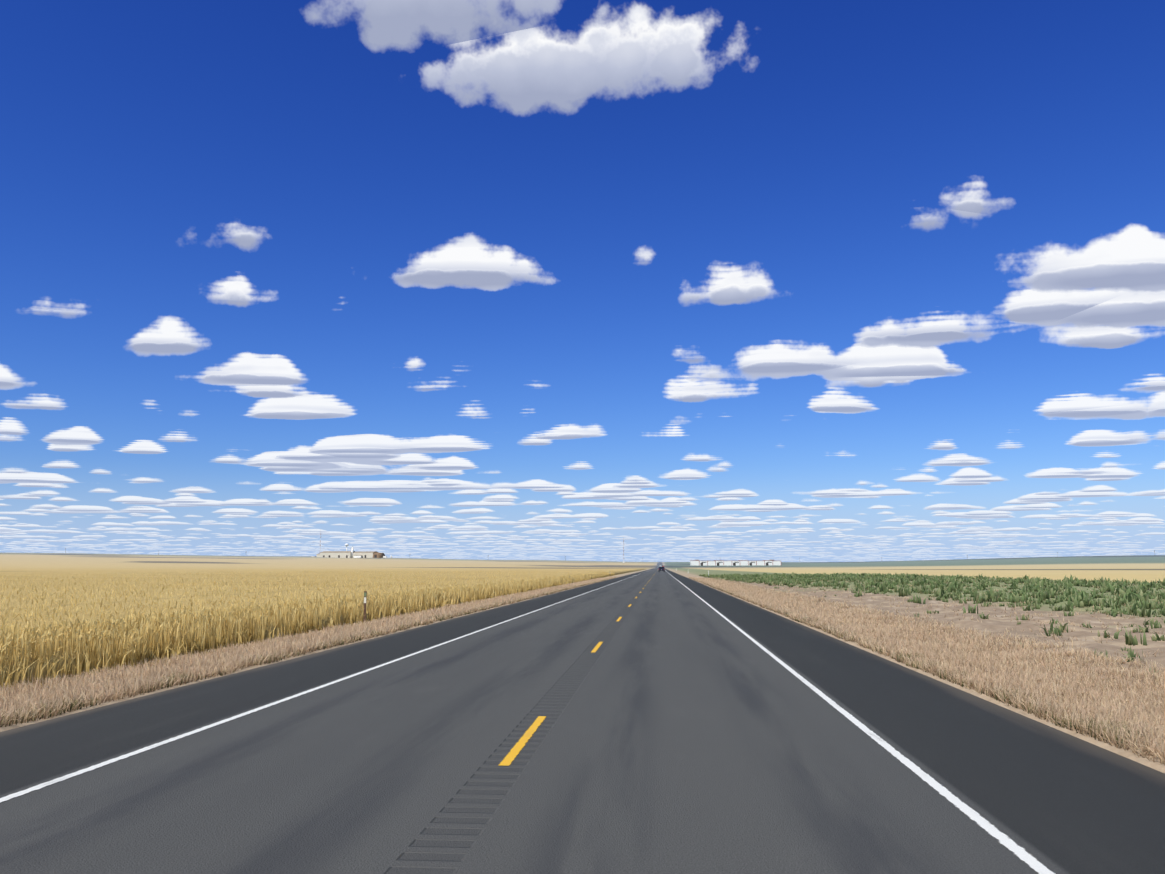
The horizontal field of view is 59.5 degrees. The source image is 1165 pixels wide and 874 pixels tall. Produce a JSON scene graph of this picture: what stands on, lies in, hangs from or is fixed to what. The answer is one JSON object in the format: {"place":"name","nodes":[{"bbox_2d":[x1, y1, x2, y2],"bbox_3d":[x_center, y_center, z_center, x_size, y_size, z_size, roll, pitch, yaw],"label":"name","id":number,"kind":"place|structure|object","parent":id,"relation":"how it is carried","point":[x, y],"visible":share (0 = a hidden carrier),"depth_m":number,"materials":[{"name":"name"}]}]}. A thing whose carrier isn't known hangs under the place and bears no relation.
{"place":"outdoors","nodes":[
{"label":"outdoors","id":0,"kind":"place"},
{"bbox_2d":[0,577,615,726],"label":"verge grass","id":1,"kind":"structure","parent":0,"point":[104,682],"depth_m":18.26,"materials":[{"name":"beige plant"}]},
{"bbox_2d":[0,562,1164,873],"bbox_3d":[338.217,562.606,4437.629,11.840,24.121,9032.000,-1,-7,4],"label":"road","id":2,"kind":"structure","parent":0,"point":[682,728],"depth_m":9.17,"materials":[{"name":"grey asphalt"}]},
{"bbox_2d":[0,562,658,801],"bbox_3d":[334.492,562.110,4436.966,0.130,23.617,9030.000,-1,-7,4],"label":"edge line","id":3,"kind":"object","parent":2,"relation":"on","point":[40,786],"visible":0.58,"depth_m":11.11,"materials":[{"name":"white paint"}]},
{"bbox_2d":[499,570,657,765],"bbox_3d":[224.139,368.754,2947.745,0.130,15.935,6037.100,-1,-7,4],"label":"dashes","id":4,"kind":"object","parent":2,"relation":"on","point":[511,755],"visible":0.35,"depth_m":10.59,"materials":[{"name":"yellow paint"}]},
{"bbox_2d":[665,570,1054,873],"bbox_3d":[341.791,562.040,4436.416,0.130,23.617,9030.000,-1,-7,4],"label":"edge line","id":5,"kind":"object","parent":2,"relation":"on","point":[1021,853],"visible":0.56,"depth_m":8.49,"materials":[{"name":"white paint"}]},
{"bbox_2d":[0,553,1164,772],"bbox_3d":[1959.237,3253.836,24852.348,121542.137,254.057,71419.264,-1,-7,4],"label":"ground","id":6,"kind":"structure","parent":0,"point":[1140,567],"depth_m":254.24,"materials":[{"name":"beige soil"}]},
{"bbox_2d":[0,571,603,630],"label":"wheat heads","id":7,"kind":"object","parent":6,"relation":"on","point":[110,601],"visible":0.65,"depth_m":45.62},
{"bbox_2d":[0,572,613,681],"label":"wheat edge","id":8,"kind":"object","parent":6,"relation":"on","point":[144,623],"visible":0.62,"depth_m":23.67,"materials":[{"name":"yellow plant"}]},
{"bbox_2d":[0,566,644,691],"bbox_3d":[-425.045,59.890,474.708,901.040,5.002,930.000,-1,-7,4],"label":"wheat","id":9,"kind":"object","parent":6,"relation":"on","point":[12,573],"depth_m":47.88,"materials":[{"name":"yellow plant"}]},
{"bbox_2d":[311,546,391,557],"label":"farm buildings","id":10,"kind":"structure","parent":6,"relation":"on","point":[352,553],"depth_m":2497.02,"materials":[{"name":"beige"}]},
{"bbox_2d":[363,591,366,622],"bbox_3d":[-7.497,6.032,35.107,0.096,1.428,0.021,0,-7,0],"label":"delineator","id":11,"kind":"object","parent":6,"relation":"on","point":[365,602],"visible":0.58,"depth_m":35.13,"materials":[{"name":"white"}]},
{"bbox_2d":[690,560,780,565],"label":"storage sheds","id":12,"kind":"object","parent":6,"relation":"on","point":[724,563],"visible":0.92,"depth_m":1940.72,"materials":[{"name":"white metal"}]},
{"bbox_2d":[689,577,1164,764],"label":"verge grass","id":13,"kind":"structure","parent":6,"relation":"on","point":[1141,711],"depth_m":18.45,"materials":[{"name":"beige plant"}]},
{"bbox_2d":[699,572,1164,674],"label":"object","id":14,"kind":"object","parent":6,"relation":"on","point":[1129,594],"visible":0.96,"depth_m":64.97,"materials":[{"name":"green plant"}]},
{"bbox_2d":[0,0,1164,561],"label":"sky","id":15,"kind":"structure","parent":0,"point":[670,280],"materials":[{"name":"blue"}]},
{"bbox_2d":[731,577,1164,685],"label":"weeds","id":16,"kind":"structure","parent":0,"point":[1053,636],"depth_m":38.07,"materials":[{"name":"plant"}]}
]}

